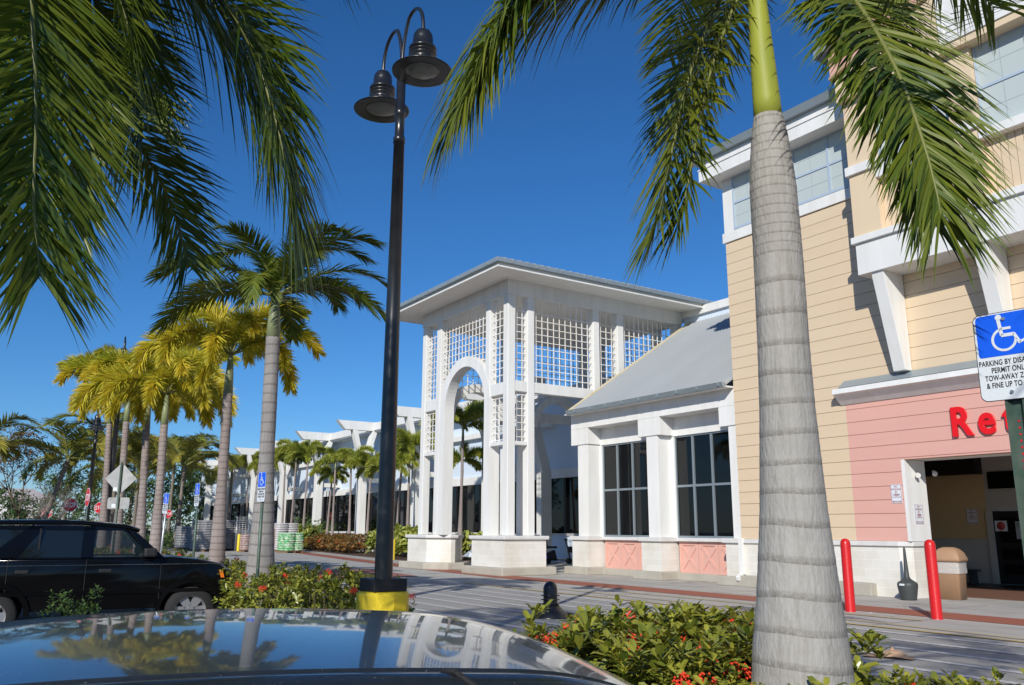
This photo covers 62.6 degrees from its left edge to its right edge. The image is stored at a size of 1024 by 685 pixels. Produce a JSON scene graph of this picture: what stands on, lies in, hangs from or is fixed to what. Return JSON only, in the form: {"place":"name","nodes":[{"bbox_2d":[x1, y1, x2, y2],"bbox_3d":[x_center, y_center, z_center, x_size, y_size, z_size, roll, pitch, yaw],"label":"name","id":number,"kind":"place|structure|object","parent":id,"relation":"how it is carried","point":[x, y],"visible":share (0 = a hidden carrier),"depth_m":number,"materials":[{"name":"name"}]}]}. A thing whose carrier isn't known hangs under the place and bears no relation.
{"place":"outdoors","nodes":[
{"label":"outdoors","id":0,"kind":"place"},
{"bbox_2d":[0,488,46,519],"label":"flowering bush","id":1,"kind":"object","parent":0,"point":[30,493],"depth_m":101.33,"materials":[{"name":"white plant"}]},
{"bbox_2d":[17,531,173,619],"bbox_3d":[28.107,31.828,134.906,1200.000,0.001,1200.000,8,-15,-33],"label":"ground","id":2,"kind":"structure","parent":0,"point":[33,615],"depth_m":16.89,"materials":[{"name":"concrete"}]},
{"bbox_2d":[0,411,51,463],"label":"coconut palm","id":3,"kind":"object","parent":2,"relation":"on","point":[6,446],"visible":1,"depth_m":43.29,"materials":[{"name":"green plant"}]},
{"bbox_2d":[0,487,59,525],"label":"tree","id":4,"kind":"object","parent":2,"relation":"on","point":[10,513],"visible":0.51,"depth_m":64.16,"materials":[{"name":"green plant"}]},
{"bbox_2d":[0,418,77,525],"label":"bare tree","id":5,"kind":"object","parent":2,"relation":"on","point":[30,452],"visible":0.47,"depth_m":49.10,"materials":[{"name":"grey plant"}]},
{"bbox_2d":[36,584,104,617],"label":"weed tuft","id":6,"kind":"object","parent":2,"relation":"on","point":[81,608],"visible":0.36,"depth_m":6.40,"materials":[{"name":"green plant"}]},
{"bbox_2d":[11,418,133,518],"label":"coconut palm","id":7,"kind":"object","parent":2,"relation":"on","point":[74,444],"visible":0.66,"depth_m":47.81,"materials":[{"name":"green plant"}]},
{"bbox_2d":[0,519,237,621],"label":"parked suv","id":8,"kind":"object","parent":2,"relation":"on","point":[36,562],"visible":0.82,"depth_m":13.22,"materials":[{"name":"black paint"}]},
{"bbox_2d":[0,0,368,352],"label":"royal palm","id":9,"kind":"object","parent":2,"relation":"on","point":[136,48],"visible":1,"depth_m":3.95,"materials":[{"name":"green plant"}]},
{"bbox_2d":[0,608,633,684],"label":"parked car","id":10,"kind":"object","parent":2,"relation":"on","point":[271,646],"visible":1,"depth_m":1.54,"materials":[{"name":"paint"}]},
{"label":"planting bed","id":11,"kind":"structure","parent":2,"relation":"on","visible":0},
{"bbox_2d":[6,482,101,525],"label":"bare shrub","id":12,"kind":"object","parent":11,"relation":"on","point":[59,516],"visible":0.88,"depth_m":42.05,"materials":[{"name":"grey plant"}]},
{"bbox_2d":[84,408,105,519],"bbox_3d":[-19.026,6.872,37.905,0.734,8.084,1.893,6,-14,-25],"label":"street lamp","id":13,"kind":"object","parent":11,"relation":"on","point":[96,426],"visible":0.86,"depth_m":38.07,"materials":[{"name":"black metal"}]},
{"bbox_2d":[55,349,160,553],"bbox_3d":[-13.088,3.948,27.341,3.707,7.389,3.764,8,-15,-33],"label":"foxtail palm","id":14,"kind":"object","parent":11,"relation":"on","point":[102,535],"visible":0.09,"depth_m":27.11,"materials":[{"name":"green plant"}]},
{"bbox_2d":[107,336,126,540],"bbox_3d":[-13.006,3.801,27.433,0.734,8.083,1.894,6,-14,-23],"label":"street lamp","id":15,"kind":"object","parent":11,"relation":"on","point":[114,445],"visible":0.1,"depth_m":27.46,"materials":[{"name":"black metal"}]},
{"bbox_2d":[105,462,136,553],"bbox_3d":[-10.863,5.032,23.062,0.880,3.500,0.064,0,-13,0],"label":"warning sign","id":16,"kind":"object","parent":11,"relation":"on","point":[120,478],"visible":0.91,"depth_m":23.32,"materials":[{"name":"silver metal"}]},
{"bbox_2d":[51,343,196,552],"bbox_3d":[-11.716,3.646,25.279,3.358,7.098,3.972,-4,-13,19],"label":"foxtail palm","id":17,"kind":"object","parent":11,"relation":"on","point":[68,370],"visible":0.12,"depth_m":25.07,"materials":[{"name":"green plant"}]},
{"bbox_2d":[76,345,225,553],"bbox_3d":[-9.883,3.213,22.590,3.866,6.785,4.293,8,-15,-33],"label":"foxtail palm","id":18,"kind":"object","parent":11,"relation":"on","point":[109,357],"visible":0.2,"depth_m":22.10,"materials":[{"name":"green plant"}]},
{"bbox_2d":[69,348,241,552],"bbox_3d":[-8.691,3.014,20.840,3.800,6.415,4.019,-4,-13,18],"label":"foxtail palm","id":19,"kind":"object","parent":11,"relation":"on","point":[110,385],"visible":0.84,"depth_m":20.35,"materials":[{"name":"yellow plant"}]},
{"bbox_2d":[192,483,199,557],"bbox_3d":[-6.290,4.088,16.637,0.063,2.590,0.305,9,-15,-35],"label":"parking sign","id":20,"kind":"object","parent":11,"relation":"on","point":[197,495],"visible":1,"depth_m":16.76,"materials":[{"name":"white"}]},
{"bbox_2d":[128,296,328,608],"bbox_3d":[-5.597,1.965,16.335,3.143,6.512,3.943,-2,-13,11],"label":"foxtail palm","id":21,"kind":"object","parent":11,"relation":"on","point":[245,331],"visible":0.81,"depth_m":16.15,"materials":[{"name":"yellow plant"}]},
{"bbox_2d":[211,565,249,608],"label":"ixora shrub","id":22,"kind":"object","parent":11,"relation":"on","point":[223,600],"visible":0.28,"depth_m":13.59,"materials":[{"name":"green plant"}]},
{"bbox_2d":[225,569,275,608],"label":"ixora shrub","id":23,"kind":"object","parent":11,"relation":"on","point":[232,592],"visible":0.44,"depth_m":13.12,"materials":[{"name":"green plant"}]},
{"bbox_2d":[254,471,266,605],"bbox_3d":[-3.847,3.254,12.767,0.063,2.560,0.305,10,-16,-37],"label":"parking sign","id":24,"kind":"object","parent":11,"relation":"on","point":[261,487],"visible":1,"depth_m":12.89,"materials":[{"name":"white"}]},
{"bbox_2d":[144,218,388,607],"bbox_3d":[-4.171,1.331,14.254,4.119,6.862,4.100,8,-15,-33],"label":"royal palm","id":25,"kind":"object","parent":11,"relation":"on","point":[267,276],"visible":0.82,"depth_m":14.36,"materials":[{"name":"green plant"}]},
{"bbox_2d":[235,564,300,608],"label":"ixora shrub","id":26,"kind":"object","parent":11,"relation":"on","point":[246,590],"visible":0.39,"depth_m":12.46,"materials":[{"name":"green plant"}]},
{"bbox_2d":[243,563,323,608],"bbox_3d":[-3.147,3.623,11.796,1.154,1.032,1.096,0,-13,2],"label":"ixora shrub","id":27,"kind":"object","parent":11,"relation":"on","point":[269,587],"visible":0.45,"depth_m":11.72,"materials":[{"name":"green plant"}]},
{"bbox_2d":[257,574,334,608],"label":"ixora shrub","id":28,"kind":"object","parent":11,"relation":"on","point":[301,592],"visible":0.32,"depth_m":11.15,"materials":[{"name":"green plant"}]},
{"bbox_2d":[272,564,357,608],"bbox_3d":[-2.489,3.344,10.608,1.110,1.066,1.010,5,-13,-21],"label":"ixora shrub","id":29,"kind":"object","parent":11,"relation":"on","point":[336,595],"visible":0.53,"depth_m":10.61,"materials":[{"name":"green plant"}]},
{"bbox_2d":[299,564,363,609],"bbox_3d":[-2.547,3.710,12.109,1.131,1.002,0.983,3,-13,-11],"label":"ixora shrub","id":30,"kind":"object","parent":11,"relation":"on","point":[333,575],"visible":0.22,"depth_m":12.18,"materials":[{"name":"green plant"}]},
{"bbox_2d":[321,562,372,608],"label":"ixora shrub","id":31,"kind":"object","parent":11,"relation":"on","point":[351,575],"visible":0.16,"depth_m":11.46,"materials":[{"name":"green plant"}]},
{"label":"planting bed","id":32,"kind":"structure","parent":2,"relation":"on","visible":0},
{"bbox_2d":[512,621,624,673],"bbox_3d":[0.300,2.358,5.770,1.039,0.875,1.012,9,-15,-34],"label":"ixora shrub","id":33,"kind":"object","parent":32,"relation":"on","point":[543,631],"visible":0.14,"depth_m":5.71,"materials":[{"name":"green plant"}]},
{"bbox_2d":[518,608,693,684],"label":"ixora shrub","id":34,"kind":"object","parent":32,"relation":"on","point":[585,633],"visible":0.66,"depth_m":5.14,"materials":[{"name":"green plant"}]},
{"bbox_2d":[525,594,695,672],"bbox_3d":[0.791,2.370,6.106,1.226,1.001,1.226,5,-14,-22],"label":"ixora shrub","id":35,"kind":"object","parent":32,"relation":"on","point":[539,608],"visible":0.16,"depth_m":6.10,"materials":[{"name":"green plant"}]},
{"bbox_2d":[589,622,751,684],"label":"ixora shrub","id":36,"kind":"object","parent":32,"relation":"on","point":[660,659],"visible":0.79,"depth_m":4.65,"materials":[{"name":"green plant"}]},
{"bbox_2d":[603,608,746,681],"bbox_3d":[1.047,2.315,5.684,1.074,0.928,1.102,-2,-13,8],"label":"ixora shrub","id":37,"kind":"object","parent":32,"relation":"on","point":[664,626],"visible":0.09,"depth_m":5.66,"materials":[{"name":"green plant"}]},
{"bbox_2d":[628,600,751,669],"bbox_3d":[1.317,2.463,6.381,1.115,0.943,1.119,2,-13,-8],"label":"ixora shrub","id":38,"kind":"object","parent":32,"relation":"on","point":[702,607],"visible":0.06,"depth_m":6.54,"materials":[{"name":"green plant"}]},
{"bbox_2d":[646,600,753,680],"bbox_3d":[1.609,2.337,5.924,1.217,0.993,1.217,-6,-14,28],"label":"ixora shrub","id":39,"kind":"object","parent":32,"relation":"on","point":[668,617],"visible":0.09,"depth_m":5.87,"materials":[{"name":"green plant"}]},
{"bbox_2d":[655,607,754,683],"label":"ixora shrub","id":40,"kind":"object","parent":32,"relation":"on","point":[741,635],"visible":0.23,"depth_m":5.22,"materials":[{"name":"green plant"}]},
{"bbox_2d":[412,0,1023,684],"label":"royal palm","id":41,"kind":"object","parent":32,"relation":"on","point":[800,630],"visible":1,"depth_m":4.58,"materials":[{"name":"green plant"}]},
{"bbox_2d":[681,664,888,684],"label":"ixora shrub","id":42,"kind":"object","parent":32,"relation":"on","point":[811,679],"visible":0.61,"depth_m":4.35,"materials":[{"name":"green plant"}]},
{"bbox_2d":[742,624,893,684],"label":"ixora shrub","id":43,"kind":"object","parent":32,"relation":"on","point":[861,672],"visible":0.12,"depth_m":5.40,"materials":[{"name":"green plant"}]},
{"bbox_2d":[843,0,937,29],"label":"royal palm","id":44,"kind":"object","parent":32,"relation":"on","point":[887,3],"visible":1,"depth_m":3.90,"materials":[{"name":"green plant"}]},
{"bbox_2d":[873,664,981,684],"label":"ixora shrub","id":45,"kind":"object","parent":32,"relation":"on","point":[906,678],"visible":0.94,"depth_m":4.96,"materials":[{"name":"green plant"}]},
{"bbox_2d":[946,666,1023,684],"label":"ixora shrub","id":46,"kind":"object","parent":32,"relation":"on","point":[996,674],"visible":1,"depth_m":4.61,"materials":[{"name":"green plant"}]},
{"bbox_2d":[972,308,1023,553],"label":"parking sign","id":47,"kind":"object","parent":32,"relation":"on","point":[999,341],"visible":1,"depth_m":4.30,"materials":[{"name":"blue metal"}]},
{"bbox_2d":[0,0,850,530],"label":"sky","id":48,"kind":"structure","parent":0,"point":[544,181],"materials":[{"name":"blue"}]},
{"bbox_2d":[163,545,1023,645],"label":"road","id":49,"kind":"structure","parent":0,"point":[992,630],"depth_m":18.93,"materials":[{"name":"grey asphalt"}]},
{"bbox_2d":[25,445,89,525],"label":"bare tree","id":50,"kind":"object","parent":49,"relation":"on","point":[72,483],"visible":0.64,"depth_m":54.09,"materials":[{"name":"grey plant"}]},
{"bbox_2d":[22,476,133,520],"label":"tree","id":51,"kind":"object","parent":49,"relation":"on","point":[77,510],"visible":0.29,"depth_m":80.68,"materials":[{"name":"green plant"}]},
{"bbox_2d":[31,525,132,551],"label":"parked suv","id":52,"kind":"object","parent":49,"relation":"on","point":[126,542],"visible":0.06,"depth_m":41.35,"materials":[{"name":"black paint"}]},
{"bbox_2d":[47,412,176,475],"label":"coconut palm","id":53,"kind":"object","parent":49,"relation":"on","point":[134,437],"visible":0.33,"depth_m":52.04,"materials":[{"name":"green plant"}]},
{"bbox_2d":[67,463,163,524],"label":"tree","id":54,"kind":"object","parent":49,"relation":"on","point":[97,493],"visible":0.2,"depth_m":85.67,"materials":[{"name":"green plant"}]},
{"bbox_2d":[64,430,173,522],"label":"coconut palm","id":55,"kind":"object","parent":49,"relation":"on","point":[117,464],"visible":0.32,"depth_m":55.88,"materials":[{"name":"green plant"}]},
{"bbox_2d":[90,421,197,526],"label":"coconut palm","id":56,"kind":"object","parent":49,"relation":"on","point":[151,447],"visible":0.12,"depth_m":68.44,"materials":[{"name":"grey"}]},
{"bbox_2d":[126,464,204,532],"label":"tree","id":57,"kind":"object","parent":49,"relation":"on","point":[177,478],"visible":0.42,"depth_m":91.50,"materials":[{"name":"green plant"}]},
{"bbox_2d":[148,444,209,533],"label":"coconut palm","id":58,"kind":"object","parent":49,"relation":"on","point":[171,498],"visible":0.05,"depth_m":82.22,"materials":[{"name":"grey plant"}]},
{"bbox_2d":[130,433,234,525],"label":"coconut palm","id":59,"kind":"object","parent":49,"relation":"on","point":[208,478],"visible":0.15,"depth_m":74.05,"materials":[{"name":"green plant"}]},
{"bbox_2d":[173,526,191,549],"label":"bag stack","id":60,"kind":"object","parent":49,"relation":"on","point":[183,537],"visible":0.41,"depth_m":59.78,"materials":[{"name":"grey plastic"}]},
{"bbox_2d":[127,431,243,548],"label":"coconut palm","id":61,"kind":"object","parent":49,"relation":"on","point":[194,444],"visible":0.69,"depth_m":64.61,"materials":[{"name":"green plant"}]},
{"bbox_2d":[190,520,226,551],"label":"bag stack","id":62,"kind":"object","parent":49,"relation":"on","point":[203,534],"visible":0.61,"depth_m":56.20,"materials":[{"name":"grey plastic"}]},
{"bbox_2d":[225,520,242,550],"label":"bag stack","id":63,"kind":"object","parent":49,"relation":"on","point":[230,534],"visible":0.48,"depth_m":58.73,"materials":[{"name":"grey plastic"}]},
{"bbox_2d":[274,523,298,551],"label":"bag stack","id":64,"kind":"object","parent":49,"relation":"on","point":[286,527],"visible":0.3,"depth_m":55.95,"materials":[{"name":"white plastic"}]},
{"bbox_2d":[276,533,303,552],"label":"bag stack","id":65,"kind":"object","parent":49,"relation":"on","point":[289,542],"visible":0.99,"depth_m":53.78,"materials":[{"name":"green plastic"}]},
{"bbox_2d":[226,553,1023,641],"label":"yellow road markings","id":66,"kind":"object","parent":49,"relation":"on","point":[750,603],"visible":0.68,"depth_m":14.85,"materials":[{"name":"yellow paint"}]},
{"bbox_2d":[283,579,1023,684],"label":"crossing surface","id":67,"kind":"object","parent":49,"relation":"on","point":[965,670],"visible":0.11,"depth_m":12.50,"materials":[{"name":"grey asphalt"}]},
{"bbox_2d":[530,581,567,618],"bbox_3d":[0.675,4.510,14.821,0.740,0.605,0.740,8,-15,-33],"label":"dome bollard","id":68,"kind":"object","parent":67,"relation":"on","point":[556,610],"visible":0.8,"depth_m":14.69,"materials":[{"name":"black metal"}]},
{"bbox_2d":[325,580,1023,684],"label":"white road markings","id":69,"kind":"object","parent":49,"relation":"on","point":[976,677],"visible":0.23,"depth_m":12.82,"materials":[{"name":"white paint"}]},
{"bbox_2d":[840,538,855,611],"bbox_3d":[6.477,4.480,16.246,0.200,1.363,0.200,8,-15,-33],"label":"red bollard","id":70,"kind":"object","parent":49,"relation":"on","point":[847,574],"visible":1,"depth_m":16.17,"materials":[{"name":"metal"}]},
{"bbox_2d":[924,539,942,619],"bbox_3d":[7.466,4.191,14.930,0.200,1.363,0.200,8,-15,-33],"label":"red bollard","id":71,"kind":"object","parent":49,"relation":"on","point":[933,580],"visible":1,"depth_m":14.86,"materials":[{"name":"metal"}]},
{"bbox_2d":[286,550,1023,626],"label":"pavement","id":72,"kind":"structure","parent":0,"point":[994,607],"depth_m":20.53,"materials":[{"name":"concrete"}]},
{"bbox_2d":[200,440,255,519],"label":"coconut palm","id":73,"kind":"object","parent":72,"relation":"on","point":[230,490],"visible":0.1,"depth_m":83.14,"materials":[{"name":"grey"}]},
{"bbox_2d":[228,455,258,534],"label":"foxtail palm","id":74,"kind":"object","parent":72,"relation":"on","point":[243,458],"visible":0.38,"depth_m":79.11,"materials":[{"name":"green plant"}]},
{"bbox_2d":[274,451,310,522],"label":"foxtail palm","id":75,"kind":"object","parent":72,"relation":"on","point":[290,464],"visible":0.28,"depth_m":67.04,"materials":[{"name":"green plant"}]},
{"bbox_2d":[274,438,312,522],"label":"foxtail palm","id":76,"kind":"object","parent":72,"relation":"on","point":[282,449],"visible":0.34,"depth_m":65.04,"materials":[{"name":"green plant"}]},
{"bbox_2d":[303,548,470,561],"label":"wing planting bed","id":77,"kind":"object","parent":72,"relation":"on","point":[402,557],"visible":0.3,"depth_m":49.44,"materials":[{"name":"brown soil"}]},
{"bbox_2d":[284,439,330,548],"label":"foxtail palm","id":78,"kind":"object","parent":77,"relation":"on","point":[298,450],"visible":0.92,"depth_m":63.46,"materials":[{"name":"green plant"}]},
{"bbox_2d":[308,464,349,549],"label":"foxtail palm","id":79,"kind":"object","parent":77,"relation":"on","point":[326,471],"visible":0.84,"depth_m":59.17,"materials":[{"name":"green plant"}]},
{"bbox_2d":[312,447,353,550],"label":"foxtail palm","id":80,"kind":"object","parent":77,"relation":"on","point":[326,459],"visible":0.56,"depth_m":57.66,"materials":[{"name":"green plant"}]},
{"bbox_2d":[331,444,375,551],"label":"foxtail palm","id":81,"kind":"object","parent":77,"relation":"on","point":[344,453],"visible":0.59,"depth_m":56.16,"materials":[{"name":"green plant"}]},
{"bbox_2d":[343,451,379,552],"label":"foxtail palm","id":82,"kind":"object","parent":77,"relation":"on","point":[354,461],"visible":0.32,"depth_m":53.84,"materials":[{"name":"green plant"}]},
{"bbox_2d":[362,449,419,478],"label":"foxtail palm","id":83,"kind":"object","parent":77,"relation":"on","point":[404,458],"visible":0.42,"depth_m":49.11,"materials":[{"name":"green plant"}]},
{"bbox_2d":[394,526,417,553],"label":"spiky shrub","id":84,"kind":"object","parent":77,"relation":"on","point":[402,543],"visible":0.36,"depth_m":44.05,"materials":[{"name":"green plant"}]},
{"bbox_2d":[396,428,434,554],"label":"foxtail palm","id":85,"kind":"object","parent":77,"relation":"on","point":[405,440],"visible":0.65,"depth_m":49.34,"materials":[{"name":"green plant"}]},
{"bbox_2d":[418,399,483,559],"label":"foxtail palm","id":86,"kind":"object","parent":77,"relation":"on","point":[472,412],"visible":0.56,"depth_m":41.33,"materials":[{"name":"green plant"}]},
{"bbox_2d":[433,440,483,526],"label":"foxtail palm","id":87,"kind":"object","parent":77,"relation":"on","point":[472,454],"visible":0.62,"depth_m":42.70,"materials":[{"name":"green plant"}]},
{"bbox_2d":[453,530,478,559],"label":"spiky shrub","id":88,"kind":"object","parent":77,"relation":"on","point":[467,542],"visible":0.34,"depth_m":41.32,"materials":[{"name":"green plant"}]},
{"bbox_2d":[199,376,611,562],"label":"arcade wing","id":89,"kind":"structure","parent":72,"relation":"on","point":[556,487],"depth_m":51.21,"materials":[{"name":"white paint"}]},
{"bbox_2d":[200,477,578,533],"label":"ribbon window","id":90,"kind":"structure","parent":89,"relation":"in","point":[470,492],"depth_m":50.23,"materials":[{"name":"black glass"}]},
{"bbox_2d":[384,256,712,575],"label":"lattice tower","id":91,"kind":"structure","parent":72,"relation":"on","point":[508,303],"depth_m":32.08,"materials":[{"name":"white paint"}]},
{"bbox_2d":[546,538,572,563],"bbox_3d":[2.139,9.483,38.493,1.413,1.220,0.600,1,-13,-3],"label":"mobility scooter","id":92,"kind":"object","parent":72,"relation":"on","point":[551,556],"visible":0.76,"depth_m":38.22,"materials":[{"name":"black"}]},
{"bbox_2d":[564,298,750,585],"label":"building wing","id":93,"kind":"object","parent":72,"relation":"on","point":[653,434],"depth_m":27.29,"materials":[{"name":"white paint"}]},
{"bbox_2d":[602,440,648,536],"bbox_3d":[3.920,5.044,28.924,0.090,3.195,2.370,8,-15,-33],"label":"window","id":94,"kind":"structure","parent":93,"relation":"in","point":[625,481],"depth_m":28.93,"materials":[{"name":"grey glass"}]},
{"bbox_2d":[674,430,733,537],"bbox_3d":[5.928,4.395,25.964,0.090,3.195,2.380,8,-15,-33],"label":"window","id":95,"kind":"structure","parent":93,"relation":"in","point":[702,460],"depth_m":25.97,"materials":[{"name":"grey glass"}]},
{"bbox_2d":[298,552,1023,625],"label":"red strip","id":96,"kind":"object","parent":72,"relation":"on","point":[993,619],"visible":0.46,"depth_m":20.12,"materials":[{"name":"red paint"}]},
{"bbox_2d":[688,0,1023,600],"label":"store building","id":97,"kind":"structure","parent":72,"relation":"on","point":[897,395],"depth_m":20.66,"materials":[{"name":"beige paint"}]},
{"bbox_2d":[731,128,849,229],"bbox_3d":[7.907,-4.590,23.586,0.050,1.670,4.470,8,-15,-33],"label":"window","id":98,"kind":"structure","parent":97,"relation":"in","point":[820,164],"depth_m":23.08,"materials":[{"name":"blue"}]},
{"bbox_2d":[972,24,1023,126],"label":"window","id":99,"kind":"structure","parent":97,"relation":"in","point":[1007,86],"depth_m":18.33,"materials":[{"name":"blue"}]},
{"bbox_2d":[986,471,1014,488],"bbox_3d":[14.559,4.037,24.775,0.070,0.500,1.100,8,-15,-33],"label":"transom window","id":100,"kind":"structure","parent":97,"relation":"in","point":[999,479],"depth_m":24.89,"materials":[{"name":"black glass"}]},
{"bbox_2d":[992,511,1023,584],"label":"door","id":101,"kind":"structure","parent":97,"relation":"in","point":[1010,555],"depth_m":24.46,"materials":[{"name":"black glass"}]},
{"bbox_2d":[897,547,917,600],"bbox_3d":[8.887,5.203,18.975,0.435,1.156,0.430,8,-15,-33],"label":"ash receptacle","id":102,"kind":"object","parent":72,"relation":"on","point":[907,585],"visible":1,"depth_m":18.78,"materials":[{"name":"grey plastic"}]},
{"bbox_2d":[936,547,967,599],"bbox_3d":[10.021,5.263,19.216,0.608,1.153,0.608,12,-17,-42],"label":"trash bin","id":103,"kind":"object","parent":72,"relation":"on","point":[952,567],"visible":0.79,"depth_m":19.02,"materials":[{"name":"beige plastic"}]},
{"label":"far planting bed","id":104,"kind":"structure","parent":72,"relation":"on","visible":0},
{"bbox_2d":[168,447,213,524],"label":"tree","id":105,"kind":"object","parent":104,"relation":"on","point":[197,475],"visible":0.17,"depth_m":97.57,"materials":[{"name":"green plant"}]},
{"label":"path","id":106,"kind":"structure","parent":0,"visible":0},
{"bbox_2d":[354,7,451,611],"bbox_3d":[-1.433,-0.161,10.092,0.734,8.284,1.894,8,-15,-33],"label":"street lamp","id":107,"kind":"object","parent":106,"relation":"on","point":[421,64],"visible":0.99,"depth_m":10.09,"materials":[{"name":"black metal"}]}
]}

